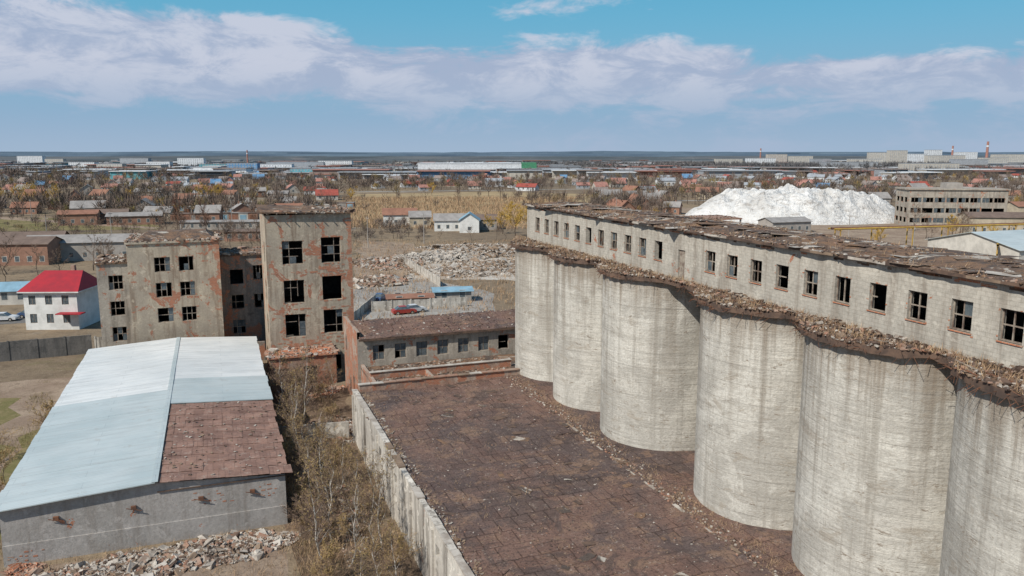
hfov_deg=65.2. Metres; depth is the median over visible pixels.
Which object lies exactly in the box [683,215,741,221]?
open shed
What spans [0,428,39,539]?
grass
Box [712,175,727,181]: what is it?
house
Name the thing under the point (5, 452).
bush
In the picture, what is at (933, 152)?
apartment block
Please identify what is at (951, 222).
willow tree
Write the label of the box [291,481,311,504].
bush
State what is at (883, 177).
house
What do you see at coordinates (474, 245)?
rubble pile
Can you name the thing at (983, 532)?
concrete silo
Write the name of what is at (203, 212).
poplar tree
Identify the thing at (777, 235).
gallery roof weeds
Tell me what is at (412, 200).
bare tree
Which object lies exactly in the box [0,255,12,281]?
bare tree
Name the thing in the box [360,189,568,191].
road
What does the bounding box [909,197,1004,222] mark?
windows
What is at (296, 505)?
bush
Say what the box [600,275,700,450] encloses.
concrete silo
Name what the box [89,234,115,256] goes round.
bare tree
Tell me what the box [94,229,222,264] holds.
roof
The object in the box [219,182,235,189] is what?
house
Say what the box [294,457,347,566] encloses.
birch tree
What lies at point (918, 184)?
house
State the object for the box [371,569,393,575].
bush
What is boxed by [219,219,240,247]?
bare tree
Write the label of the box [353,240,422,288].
brown rubble ground
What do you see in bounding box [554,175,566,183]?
house
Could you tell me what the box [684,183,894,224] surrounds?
chalk heap
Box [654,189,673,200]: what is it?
house
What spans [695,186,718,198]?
house
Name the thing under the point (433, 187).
willow tree
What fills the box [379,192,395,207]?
bare tree
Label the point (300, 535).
bush
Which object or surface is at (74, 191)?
house
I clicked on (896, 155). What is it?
apartment block
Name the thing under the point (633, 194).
house
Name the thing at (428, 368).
brick annex
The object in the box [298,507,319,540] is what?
bush
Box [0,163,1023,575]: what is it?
ground
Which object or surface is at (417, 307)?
parked car
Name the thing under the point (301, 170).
warehouse
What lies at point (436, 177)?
house
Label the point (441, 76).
sky
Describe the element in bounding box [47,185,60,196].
willow tree
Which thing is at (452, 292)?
shed
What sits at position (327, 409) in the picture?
bush
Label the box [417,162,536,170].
white warehouse
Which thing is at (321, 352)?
brick ruin
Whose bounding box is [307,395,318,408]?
bush
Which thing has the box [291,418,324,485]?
birch tree
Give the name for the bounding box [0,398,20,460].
grass
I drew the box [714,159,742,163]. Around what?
apartment block
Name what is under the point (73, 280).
roof
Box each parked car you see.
[0,312,19,321]
[17,310,24,317]
[375,293,385,300]
[391,305,416,314]
[406,304,426,313]
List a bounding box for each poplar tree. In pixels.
[172,195,187,228]
[172,201,179,228]
[197,198,210,228]
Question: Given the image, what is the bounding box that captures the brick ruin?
[264,343,339,386]
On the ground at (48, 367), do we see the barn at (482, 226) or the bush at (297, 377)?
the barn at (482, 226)
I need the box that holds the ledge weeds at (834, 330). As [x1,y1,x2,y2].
[512,234,1023,394]
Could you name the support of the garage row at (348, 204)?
on the ground at (48, 367)
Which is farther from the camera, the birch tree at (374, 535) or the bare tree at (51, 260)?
the bare tree at (51, 260)
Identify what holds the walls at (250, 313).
on the ground at (48, 367)
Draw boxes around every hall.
[352,368,803,575]
[925,229,1023,259]
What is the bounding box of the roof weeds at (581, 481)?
[363,374,804,575]
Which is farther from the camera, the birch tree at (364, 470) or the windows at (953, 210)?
the windows at (953, 210)
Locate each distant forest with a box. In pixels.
[0,153,989,156]
[0,156,989,158]
[0,158,977,162]
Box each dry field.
[349,192,591,226]
[646,208,960,246]
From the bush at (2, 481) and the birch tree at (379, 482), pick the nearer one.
the birch tree at (379, 482)
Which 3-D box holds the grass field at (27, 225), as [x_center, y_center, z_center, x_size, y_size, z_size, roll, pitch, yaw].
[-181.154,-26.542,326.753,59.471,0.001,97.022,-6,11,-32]
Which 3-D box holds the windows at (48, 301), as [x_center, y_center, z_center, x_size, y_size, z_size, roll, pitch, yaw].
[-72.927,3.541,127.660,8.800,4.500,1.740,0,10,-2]
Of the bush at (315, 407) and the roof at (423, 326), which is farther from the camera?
the roof at (423, 326)
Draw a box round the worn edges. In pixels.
[529,207,1023,337]
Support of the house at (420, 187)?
on the ground at (48, 367)
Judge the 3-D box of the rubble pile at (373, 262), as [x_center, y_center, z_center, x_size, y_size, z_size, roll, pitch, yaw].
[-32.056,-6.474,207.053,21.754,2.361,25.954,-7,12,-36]
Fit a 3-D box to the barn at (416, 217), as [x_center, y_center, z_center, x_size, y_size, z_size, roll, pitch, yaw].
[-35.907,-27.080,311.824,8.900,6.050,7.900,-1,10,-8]
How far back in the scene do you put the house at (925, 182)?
629.52 m
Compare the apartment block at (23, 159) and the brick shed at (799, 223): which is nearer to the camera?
the brick shed at (799, 223)
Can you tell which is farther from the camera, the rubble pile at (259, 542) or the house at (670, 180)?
the house at (670, 180)
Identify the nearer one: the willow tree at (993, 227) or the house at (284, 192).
the willow tree at (993, 227)
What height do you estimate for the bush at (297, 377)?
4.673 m
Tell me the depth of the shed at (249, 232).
258.59 m
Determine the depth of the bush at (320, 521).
57.15 m
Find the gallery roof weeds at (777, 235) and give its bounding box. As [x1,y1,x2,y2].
[538,201,1023,278]
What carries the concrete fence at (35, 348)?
on the ground at (48, 367)
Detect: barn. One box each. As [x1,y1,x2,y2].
[0,336,292,566]
[382,208,416,225]
[408,211,431,226]
[474,214,497,229]
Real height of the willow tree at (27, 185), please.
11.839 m
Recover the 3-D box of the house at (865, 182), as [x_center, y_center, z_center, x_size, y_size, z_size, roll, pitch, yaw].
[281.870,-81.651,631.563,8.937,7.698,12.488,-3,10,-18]
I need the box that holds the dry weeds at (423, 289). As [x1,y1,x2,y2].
[352,237,514,319]
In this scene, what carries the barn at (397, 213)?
on the ground at (48, 367)
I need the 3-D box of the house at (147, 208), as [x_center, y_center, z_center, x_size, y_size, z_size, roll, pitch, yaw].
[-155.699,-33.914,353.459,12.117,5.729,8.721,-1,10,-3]
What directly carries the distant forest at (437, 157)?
on the ground at (48, 367)
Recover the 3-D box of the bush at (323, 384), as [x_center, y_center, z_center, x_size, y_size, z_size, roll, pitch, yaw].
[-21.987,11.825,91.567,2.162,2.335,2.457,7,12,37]
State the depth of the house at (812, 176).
815.56 m
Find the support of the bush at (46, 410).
on the grass at (10, 468)
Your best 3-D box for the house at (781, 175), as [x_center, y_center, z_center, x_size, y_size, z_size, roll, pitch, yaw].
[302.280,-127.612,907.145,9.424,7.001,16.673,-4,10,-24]
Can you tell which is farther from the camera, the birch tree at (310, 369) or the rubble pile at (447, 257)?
the rubble pile at (447, 257)
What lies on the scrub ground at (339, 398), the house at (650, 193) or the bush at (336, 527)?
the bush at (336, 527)
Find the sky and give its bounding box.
[0,0,1023,152]
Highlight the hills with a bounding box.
[0,151,1023,154]
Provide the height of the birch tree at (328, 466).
7.124 m
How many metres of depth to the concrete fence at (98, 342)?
113.74 m
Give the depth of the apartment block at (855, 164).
1277.93 m
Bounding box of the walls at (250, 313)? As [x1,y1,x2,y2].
[219,255,265,359]
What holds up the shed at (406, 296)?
on the concrete yard at (375, 314)
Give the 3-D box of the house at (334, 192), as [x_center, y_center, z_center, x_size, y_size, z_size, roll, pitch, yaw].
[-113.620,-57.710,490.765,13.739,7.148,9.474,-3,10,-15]
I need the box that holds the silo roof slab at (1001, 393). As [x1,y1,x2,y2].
[512,237,1023,402]
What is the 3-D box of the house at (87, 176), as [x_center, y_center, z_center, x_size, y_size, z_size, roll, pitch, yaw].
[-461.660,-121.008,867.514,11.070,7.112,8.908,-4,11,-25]
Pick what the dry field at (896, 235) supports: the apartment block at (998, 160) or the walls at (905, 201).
the walls at (905, 201)
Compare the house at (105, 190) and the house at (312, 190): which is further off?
the house at (312, 190)
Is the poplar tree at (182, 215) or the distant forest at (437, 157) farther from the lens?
the distant forest at (437, 157)
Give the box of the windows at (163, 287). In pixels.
[108,256,196,340]
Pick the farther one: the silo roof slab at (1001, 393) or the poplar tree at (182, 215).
the poplar tree at (182, 215)
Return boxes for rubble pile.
[0,562,47,575]
[32,563,150,575]
[49,528,303,575]
[274,384,345,397]
[307,415,355,444]
[352,254,424,270]
[353,274,412,288]
[392,250,489,263]
[408,262,514,277]
[414,242,512,249]
[429,245,514,258]
[443,257,514,270]
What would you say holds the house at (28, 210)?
on the ground at (48, 367)
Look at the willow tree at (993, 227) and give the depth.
250.00 m
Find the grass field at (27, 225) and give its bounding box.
[0,218,160,230]
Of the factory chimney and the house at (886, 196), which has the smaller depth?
the house at (886, 196)
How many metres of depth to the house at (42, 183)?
652.16 m
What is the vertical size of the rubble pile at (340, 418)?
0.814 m
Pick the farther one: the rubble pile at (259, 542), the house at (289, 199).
the house at (289, 199)
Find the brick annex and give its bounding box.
[361,353,514,382]
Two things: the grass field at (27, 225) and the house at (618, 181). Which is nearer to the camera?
the grass field at (27, 225)
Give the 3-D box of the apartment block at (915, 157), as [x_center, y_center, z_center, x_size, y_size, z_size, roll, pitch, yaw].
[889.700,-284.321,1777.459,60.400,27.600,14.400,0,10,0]
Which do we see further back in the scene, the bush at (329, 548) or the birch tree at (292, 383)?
the birch tree at (292, 383)
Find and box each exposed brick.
[109,242,220,342]
[270,217,353,347]
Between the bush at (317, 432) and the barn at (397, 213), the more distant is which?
the barn at (397, 213)
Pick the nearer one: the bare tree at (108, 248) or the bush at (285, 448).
the bush at (285, 448)
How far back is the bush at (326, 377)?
92.49 m
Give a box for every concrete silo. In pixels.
[515,248,553,381]
[553,260,602,411]
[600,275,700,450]
[693,305,804,530]
[791,336,957,575]
[939,378,1023,575]
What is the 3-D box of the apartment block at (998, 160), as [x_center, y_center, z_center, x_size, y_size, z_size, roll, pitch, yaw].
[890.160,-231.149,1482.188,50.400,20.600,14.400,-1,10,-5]
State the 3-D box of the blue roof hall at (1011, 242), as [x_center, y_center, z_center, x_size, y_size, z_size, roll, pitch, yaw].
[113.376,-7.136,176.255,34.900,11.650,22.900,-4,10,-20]
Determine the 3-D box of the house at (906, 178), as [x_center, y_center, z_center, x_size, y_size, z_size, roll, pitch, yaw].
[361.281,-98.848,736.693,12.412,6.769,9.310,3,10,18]
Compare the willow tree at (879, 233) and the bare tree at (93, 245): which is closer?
the bare tree at (93, 245)
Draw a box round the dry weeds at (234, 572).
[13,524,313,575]
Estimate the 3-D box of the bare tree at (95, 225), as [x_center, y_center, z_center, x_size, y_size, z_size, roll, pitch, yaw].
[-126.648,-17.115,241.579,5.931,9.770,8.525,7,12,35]
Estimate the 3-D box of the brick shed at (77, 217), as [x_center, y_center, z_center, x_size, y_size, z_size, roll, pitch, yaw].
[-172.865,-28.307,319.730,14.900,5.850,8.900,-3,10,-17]
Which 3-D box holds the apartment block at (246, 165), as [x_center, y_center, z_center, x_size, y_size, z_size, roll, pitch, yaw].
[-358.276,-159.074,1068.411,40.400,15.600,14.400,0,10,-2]
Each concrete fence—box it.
[0,335,91,361]
[94,336,102,347]
[278,421,348,442]
[354,295,375,319]
[371,297,466,311]
[404,257,439,286]
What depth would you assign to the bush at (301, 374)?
93.32 m
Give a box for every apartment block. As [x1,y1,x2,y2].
[17,156,45,162]
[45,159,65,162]
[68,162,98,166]
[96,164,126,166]
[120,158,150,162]
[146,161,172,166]
[177,158,205,164]
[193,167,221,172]
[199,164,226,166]
[227,163,259,169]
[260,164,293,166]
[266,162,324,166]
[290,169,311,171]
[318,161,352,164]
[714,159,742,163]
[745,158,775,165]
[766,154,786,161]
[788,156,812,162]
[809,159,831,162]
[819,162,877,166]
[847,159,882,162]
[867,152,886,161]
[886,150,907,162]
[898,163,959,170]
[907,154,927,162]
[924,150,941,154]
[924,155,965,162]
[949,159,988,164]
[953,152,977,158]
[978,158,1007,162]
[990,154,1023,161]
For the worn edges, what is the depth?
41.84 m
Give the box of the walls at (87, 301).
[23,287,99,329]
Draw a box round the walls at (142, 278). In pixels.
[96,241,223,346]
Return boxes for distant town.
[0,160,1023,178]
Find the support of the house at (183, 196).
on the ground at (48, 367)
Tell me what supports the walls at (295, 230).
on the ground at (48, 367)
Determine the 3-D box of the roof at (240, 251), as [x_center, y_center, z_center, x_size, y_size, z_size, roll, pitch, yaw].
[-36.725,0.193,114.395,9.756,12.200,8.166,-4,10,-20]
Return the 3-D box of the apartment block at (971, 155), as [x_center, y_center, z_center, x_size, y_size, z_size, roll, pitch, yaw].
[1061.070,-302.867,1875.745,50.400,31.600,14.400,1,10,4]
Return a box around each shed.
[0,231,68,236]
[0,236,63,265]
[0,281,29,304]
[27,233,133,260]
[56,209,100,225]
[84,208,130,222]
[105,211,164,224]
[180,219,259,229]
[223,229,259,240]
[385,291,434,300]
[430,286,473,301]
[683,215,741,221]
[756,216,812,231]
[956,212,1023,232]
[1007,201,1023,211]
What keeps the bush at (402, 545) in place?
on the scrub ground at (339, 398)
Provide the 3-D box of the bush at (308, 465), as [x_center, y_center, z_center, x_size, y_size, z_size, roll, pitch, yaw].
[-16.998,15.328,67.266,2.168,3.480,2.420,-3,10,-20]
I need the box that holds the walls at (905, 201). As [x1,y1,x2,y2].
[894,189,1008,225]
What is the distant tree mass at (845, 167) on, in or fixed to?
on the ground at (48, 367)
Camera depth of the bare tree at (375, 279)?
162.46 m
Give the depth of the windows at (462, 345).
91.25 m
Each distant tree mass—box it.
[0,166,1023,217]
[1,159,1022,175]
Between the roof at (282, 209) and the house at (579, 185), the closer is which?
the roof at (282, 209)
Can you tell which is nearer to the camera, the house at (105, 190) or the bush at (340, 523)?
the bush at (340, 523)
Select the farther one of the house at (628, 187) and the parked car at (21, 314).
the house at (628, 187)
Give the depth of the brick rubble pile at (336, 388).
94.82 m
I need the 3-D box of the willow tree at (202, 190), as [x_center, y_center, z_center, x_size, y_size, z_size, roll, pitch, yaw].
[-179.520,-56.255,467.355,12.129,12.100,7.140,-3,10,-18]
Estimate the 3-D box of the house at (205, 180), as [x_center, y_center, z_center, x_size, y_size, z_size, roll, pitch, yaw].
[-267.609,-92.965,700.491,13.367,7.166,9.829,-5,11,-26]
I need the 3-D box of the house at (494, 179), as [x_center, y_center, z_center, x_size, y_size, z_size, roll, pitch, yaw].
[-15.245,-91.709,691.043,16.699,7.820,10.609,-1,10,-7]
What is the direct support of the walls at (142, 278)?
on the ground at (48, 367)
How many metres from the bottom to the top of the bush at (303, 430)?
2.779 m
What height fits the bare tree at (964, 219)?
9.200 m
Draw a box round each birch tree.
[269,350,296,411]
[274,385,302,458]
[276,377,306,427]
[281,370,309,413]
[284,414,311,475]
[287,436,313,503]
[290,339,326,420]
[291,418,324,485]
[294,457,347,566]
[296,446,339,522]
[306,430,343,514]
[306,449,344,539]
[312,478,370,566]
[314,405,340,468]
[324,356,342,398]
[332,431,356,487]
[332,442,368,527]
[335,474,380,563]
[348,542,390,575]
[354,441,399,547]
[356,449,385,507]
[360,502,399,575]
[368,517,407,575]
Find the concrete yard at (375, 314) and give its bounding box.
[353,275,494,319]
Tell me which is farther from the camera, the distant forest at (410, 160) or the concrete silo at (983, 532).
the distant forest at (410, 160)
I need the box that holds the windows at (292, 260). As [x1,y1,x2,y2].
[282,237,342,336]
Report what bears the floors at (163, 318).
attached to the walls at (142, 278)
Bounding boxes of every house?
[2,184,13,191]
[9,200,42,213]
[11,184,31,193]
[17,176,31,183]
[22,188,48,203]
[36,181,46,187]
[68,189,82,200]
[69,199,106,209]
[79,183,92,195]
[80,174,91,179]
[90,188,113,197]
[101,183,117,189]
[117,178,133,185]
[132,197,156,211]
[133,187,163,198]
[142,205,176,217]
[171,176,189,182]
[174,192,198,203]
[194,203,223,219]
[198,178,213,185]
[210,178,221,185]
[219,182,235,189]
[222,189,240,199]
[230,201,251,211]
[233,173,242,179]
[242,187,265,196]
[252,173,264,181]
[267,189,289,198]
[275,201,302,205]
[281,195,296,201]
[285,183,299,192]
[303,186,323,194]
[315,188,338,199]
[316,178,330,183]
[388,175,401,182]
[399,181,418,187]
[418,184,431,190]
[434,175,443,180]
[467,180,481,188]
[485,177,503,186]
[516,182,538,190]
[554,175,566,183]
[571,178,583,184]
[575,182,589,188]
[591,181,608,189]
[593,187,607,192]
[598,188,621,201]
[606,197,635,208]
[609,177,626,186]
[622,184,640,190]
[628,193,648,209]
[643,192,658,200]
[654,177,675,185]
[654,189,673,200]
[663,200,682,214]
[678,179,690,186]
[681,173,691,178]
[681,184,698,191]
[693,174,703,180]
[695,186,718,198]
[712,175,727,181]
[744,182,760,188]
[775,172,785,178]
[807,174,824,179]
[825,176,843,183]
[827,174,842,177]
[832,184,855,189]
[860,180,877,186]
[867,191,891,202]
[870,176,881,182]
[878,175,890,179]
[891,174,910,182]
[897,177,911,184]
[906,182,927,186]
[909,180,929,185]
[971,178,991,186]
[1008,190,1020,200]
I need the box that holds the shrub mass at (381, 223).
[0,209,430,247]
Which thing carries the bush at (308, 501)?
on the scrub ground at (339, 398)
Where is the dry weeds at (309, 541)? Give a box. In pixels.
[271,380,420,575]
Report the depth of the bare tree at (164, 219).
271.44 m
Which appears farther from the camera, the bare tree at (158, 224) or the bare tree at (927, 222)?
the bare tree at (927, 222)
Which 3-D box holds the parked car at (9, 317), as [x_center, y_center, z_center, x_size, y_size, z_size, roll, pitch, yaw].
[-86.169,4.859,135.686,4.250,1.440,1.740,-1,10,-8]
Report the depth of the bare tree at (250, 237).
223.49 m
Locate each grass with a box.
[0,380,50,554]
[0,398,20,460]
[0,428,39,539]
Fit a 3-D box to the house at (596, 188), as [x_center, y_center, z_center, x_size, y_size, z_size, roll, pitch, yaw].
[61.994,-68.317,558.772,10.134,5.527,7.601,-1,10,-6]
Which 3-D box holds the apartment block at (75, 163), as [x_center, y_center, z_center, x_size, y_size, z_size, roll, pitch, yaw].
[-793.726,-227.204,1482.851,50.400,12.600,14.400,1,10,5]
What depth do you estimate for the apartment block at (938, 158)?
1671.11 m
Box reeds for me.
[342,194,576,229]
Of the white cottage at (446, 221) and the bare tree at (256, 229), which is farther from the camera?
the white cottage at (446, 221)
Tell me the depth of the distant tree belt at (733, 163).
1295.22 m
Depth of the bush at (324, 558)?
52.18 m
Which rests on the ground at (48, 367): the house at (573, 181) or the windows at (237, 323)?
the house at (573, 181)
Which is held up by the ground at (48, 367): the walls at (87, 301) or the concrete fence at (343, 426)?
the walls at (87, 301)
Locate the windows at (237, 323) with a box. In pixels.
[227,263,263,334]
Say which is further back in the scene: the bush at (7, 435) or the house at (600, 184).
the house at (600, 184)
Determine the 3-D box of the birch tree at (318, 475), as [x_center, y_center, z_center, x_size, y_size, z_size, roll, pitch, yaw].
[-14.228,15.007,59.719,3.219,6.663,3.206,-6,11,-33]
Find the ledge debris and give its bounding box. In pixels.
[509,235,1023,412]
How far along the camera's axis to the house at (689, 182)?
668.33 m
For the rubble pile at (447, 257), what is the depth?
213.92 m
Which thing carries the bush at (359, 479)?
on the scrub ground at (339, 398)
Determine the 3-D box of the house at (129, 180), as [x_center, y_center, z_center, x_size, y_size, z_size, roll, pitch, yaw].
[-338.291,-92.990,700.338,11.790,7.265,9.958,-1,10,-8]
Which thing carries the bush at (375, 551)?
on the scrub ground at (339, 398)
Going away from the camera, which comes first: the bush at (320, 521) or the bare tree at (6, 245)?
the bush at (320, 521)
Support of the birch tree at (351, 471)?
on the scrub ground at (339, 398)
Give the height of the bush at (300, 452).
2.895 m
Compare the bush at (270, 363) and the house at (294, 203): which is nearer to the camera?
the bush at (270, 363)
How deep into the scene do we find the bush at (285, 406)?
81.19 m
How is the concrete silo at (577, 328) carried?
on the ground at (48, 367)
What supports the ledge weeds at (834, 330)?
on the silo roof slab at (1001, 393)
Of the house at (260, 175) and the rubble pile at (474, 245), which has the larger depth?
the house at (260, 175)
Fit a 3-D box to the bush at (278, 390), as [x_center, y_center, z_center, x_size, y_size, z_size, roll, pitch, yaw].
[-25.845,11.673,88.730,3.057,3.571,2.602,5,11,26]
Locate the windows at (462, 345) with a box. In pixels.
[373,334,507,359]
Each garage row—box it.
[170,212,258,219]
[183,206,256,212]
[285,202,354,206]
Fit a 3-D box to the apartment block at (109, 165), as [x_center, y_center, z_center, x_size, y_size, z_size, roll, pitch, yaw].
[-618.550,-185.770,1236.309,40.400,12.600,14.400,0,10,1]
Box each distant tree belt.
[0,165,173,176]
[350,176,737,202]
[512,160,950,167]
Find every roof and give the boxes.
[17,265,96,292]
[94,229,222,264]
[219,246,261,332]
[256,204,354,214]
[351,309,514,341]
[522,202,1023,287]
[895,182,1010,189]
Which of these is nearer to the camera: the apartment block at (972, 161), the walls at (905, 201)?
the walls at (905, 201)
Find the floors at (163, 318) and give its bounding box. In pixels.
[112,267,196,339]
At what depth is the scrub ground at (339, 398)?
61.89 m
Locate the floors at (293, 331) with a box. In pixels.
[283,260,342,336]
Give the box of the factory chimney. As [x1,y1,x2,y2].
[985,141,988,157]
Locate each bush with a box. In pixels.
[0,424,20,443]
[0,440,24,483]
[0,476,8,491]
[19,397,55,426]
[264,359,276,384]
[268,371,292,398]
[269,380,282,404]
[270,381,284,403]
[275,366,296,398]
[276,396,297,414]
[277,365,309,397]
[279,492,322,538]
[280,428,296,443]
[281,420,308,438]
[282,440,297,474]
[284,411,306,433]
[285,445,303,483]
[286,445,307,468]
[290,528,311,544]
[291,366,311,387]
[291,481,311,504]
[292,365,309,382]
[292,486,325,514]
[292,499,331,536]
[292,516,313,540]
[293,381,312,405]
[295,468,322,494]
[297,422,309,437]
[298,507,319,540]
[299,453,315,475]
[300,360,325,387]
[300,502,335,546]
[304,493,333,521]
[304,563,336,575]
[306,550,333,572]
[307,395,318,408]
[309,566,322,575]
[311,402,320,412]
[311,440,354,482]
[312,381,322,394]
[313,382,329,399]
[314,420,343,444]
[315,530,365,575]
[316,372,336,396]
[316,557,338,575]
[317,370,336,392]
[322,518,337,539]
[324,512,350,541]
[326,407,336,417]
[328,489,352,517]
[345,464,373,503]
[362,533,401,573]
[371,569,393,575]
[377,526,423,575]
[401,547,419,570]
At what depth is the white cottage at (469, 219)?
285.74 m
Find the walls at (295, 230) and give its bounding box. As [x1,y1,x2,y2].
[259,213,353,375]
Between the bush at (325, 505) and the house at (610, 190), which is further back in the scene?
the house at (610, 190)
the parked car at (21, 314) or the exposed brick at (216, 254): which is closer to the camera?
the exposed brick at (216, 254)
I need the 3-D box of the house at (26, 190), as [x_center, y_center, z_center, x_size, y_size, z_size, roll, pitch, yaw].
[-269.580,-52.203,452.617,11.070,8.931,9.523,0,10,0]
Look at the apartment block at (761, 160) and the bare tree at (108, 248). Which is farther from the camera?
the apartment block at (761, 160)
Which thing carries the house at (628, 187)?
on the ground at (48, 367)
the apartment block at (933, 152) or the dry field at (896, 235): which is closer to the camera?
the dry field at (896, 235)
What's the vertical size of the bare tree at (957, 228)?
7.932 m
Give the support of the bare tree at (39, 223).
on the dry field
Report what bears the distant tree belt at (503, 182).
on the ground at (48, 367)
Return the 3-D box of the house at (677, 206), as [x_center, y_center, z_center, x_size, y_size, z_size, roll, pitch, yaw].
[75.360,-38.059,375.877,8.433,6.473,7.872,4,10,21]
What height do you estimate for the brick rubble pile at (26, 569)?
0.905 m
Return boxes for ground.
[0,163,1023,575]
[272,385,422,575]
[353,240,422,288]
[409,244,514,280]
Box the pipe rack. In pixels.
[828,223,1023,245]
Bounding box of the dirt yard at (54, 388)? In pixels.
[0,377,287,575]
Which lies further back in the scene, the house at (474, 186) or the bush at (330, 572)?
the house at (474, 186)
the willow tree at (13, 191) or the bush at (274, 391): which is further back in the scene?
the willow tree at (13, 191)
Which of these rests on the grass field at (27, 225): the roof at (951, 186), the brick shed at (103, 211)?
the brick shed at (103, 211)
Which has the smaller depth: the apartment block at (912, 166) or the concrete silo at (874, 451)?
the concrete silo at (874, 451)
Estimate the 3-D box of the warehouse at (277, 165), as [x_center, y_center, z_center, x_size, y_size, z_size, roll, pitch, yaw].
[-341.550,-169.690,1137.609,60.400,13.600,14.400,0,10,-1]
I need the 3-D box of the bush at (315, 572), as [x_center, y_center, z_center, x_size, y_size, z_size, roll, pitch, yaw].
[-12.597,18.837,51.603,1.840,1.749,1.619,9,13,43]
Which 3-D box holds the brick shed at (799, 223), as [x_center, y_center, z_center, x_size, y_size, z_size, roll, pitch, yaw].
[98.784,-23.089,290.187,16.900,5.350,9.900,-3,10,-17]
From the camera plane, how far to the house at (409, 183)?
671.07 m
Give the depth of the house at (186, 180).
740.83 m
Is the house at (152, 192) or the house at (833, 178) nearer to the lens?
the house at (152, 192)
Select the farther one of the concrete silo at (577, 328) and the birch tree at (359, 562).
the concrete silo at (577, 328)
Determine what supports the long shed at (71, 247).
on the ground at (48, 367)
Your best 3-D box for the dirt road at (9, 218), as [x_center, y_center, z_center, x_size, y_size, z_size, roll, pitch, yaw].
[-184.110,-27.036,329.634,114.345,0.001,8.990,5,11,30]
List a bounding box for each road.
[0,216,159,228]
[0,314,25,323]
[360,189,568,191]
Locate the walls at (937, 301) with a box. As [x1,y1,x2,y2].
[527,206,1023,371]
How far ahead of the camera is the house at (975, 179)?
689.78 m
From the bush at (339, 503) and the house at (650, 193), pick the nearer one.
the bush at (339, 503)
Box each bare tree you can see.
[0,233,22,273]
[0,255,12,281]
[24,243,48,274]
[30,218,44,230]
[45,246,70,269]
[51,204,68,230]
[80,216,103,233]
[81,232,106,269]
[89,212,103,233]
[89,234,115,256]
[96,240,120,253]
[145,215,171,229]
[157,210,173,229]
[171,212,189,228]
[214,198,233,218]
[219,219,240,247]
[239,224,255,247]
[249,215,259,240]
[370,271,382,289]
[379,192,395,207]
[400,249,408,269]
[406,194,417,207]
[496,216,515,239]
[909,204,925,230]
[921,220,935,236]
[946,220,964,235]
[957,205,976,233]
[957,212,972,231]
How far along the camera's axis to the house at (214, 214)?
327.24 m
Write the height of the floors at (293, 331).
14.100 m
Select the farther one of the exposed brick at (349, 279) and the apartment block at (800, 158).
the apartment block at (800, 158)
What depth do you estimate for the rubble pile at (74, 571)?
53.66 m
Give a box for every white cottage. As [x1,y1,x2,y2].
[433,213,466,230]
[458,211,479,232]
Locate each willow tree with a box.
[6,184,23,201]
[22,182,35,189]
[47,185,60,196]
[195,181,211,194]
[212,183,223,194]
[347,188,354,200]
[426,182,434,192]
[483,214,495,227]
[492,211,510,233]
[503,201,525,234]
[870,229,887,240]
[946,214,961,234]
[987,226,1002,230]
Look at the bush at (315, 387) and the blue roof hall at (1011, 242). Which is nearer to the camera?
the bush at (315, 387)
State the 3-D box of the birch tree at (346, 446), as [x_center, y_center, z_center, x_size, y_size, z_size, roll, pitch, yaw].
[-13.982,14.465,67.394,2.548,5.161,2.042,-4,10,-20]
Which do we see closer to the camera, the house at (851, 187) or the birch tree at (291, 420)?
the birch tree at (291, 420)
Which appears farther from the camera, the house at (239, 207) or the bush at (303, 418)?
the house at (239, 207)
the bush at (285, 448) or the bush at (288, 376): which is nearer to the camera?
the bush at (285, 448)
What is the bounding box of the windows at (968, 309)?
[536,218,1023,346]
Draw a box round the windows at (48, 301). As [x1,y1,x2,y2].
[28,295,85,322]
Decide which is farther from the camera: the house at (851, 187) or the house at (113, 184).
the house at (113, 184)
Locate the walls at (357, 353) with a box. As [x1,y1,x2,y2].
[343,316,514,395]
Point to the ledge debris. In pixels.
(1006, 382)
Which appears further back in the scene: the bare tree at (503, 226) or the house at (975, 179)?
the house at (975, 179)
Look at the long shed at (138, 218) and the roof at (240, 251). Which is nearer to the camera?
the roof at (240, 251)
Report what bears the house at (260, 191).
on the ground at (48, 367)
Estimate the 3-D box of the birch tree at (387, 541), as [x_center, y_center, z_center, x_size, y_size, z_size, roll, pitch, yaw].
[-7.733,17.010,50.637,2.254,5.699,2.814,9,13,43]
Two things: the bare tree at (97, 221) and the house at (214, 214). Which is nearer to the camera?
the bare tree at (97, 221)
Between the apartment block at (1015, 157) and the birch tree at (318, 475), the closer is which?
the birch tree at (318, 475)
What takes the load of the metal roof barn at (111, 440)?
on the ground at (48, 367)

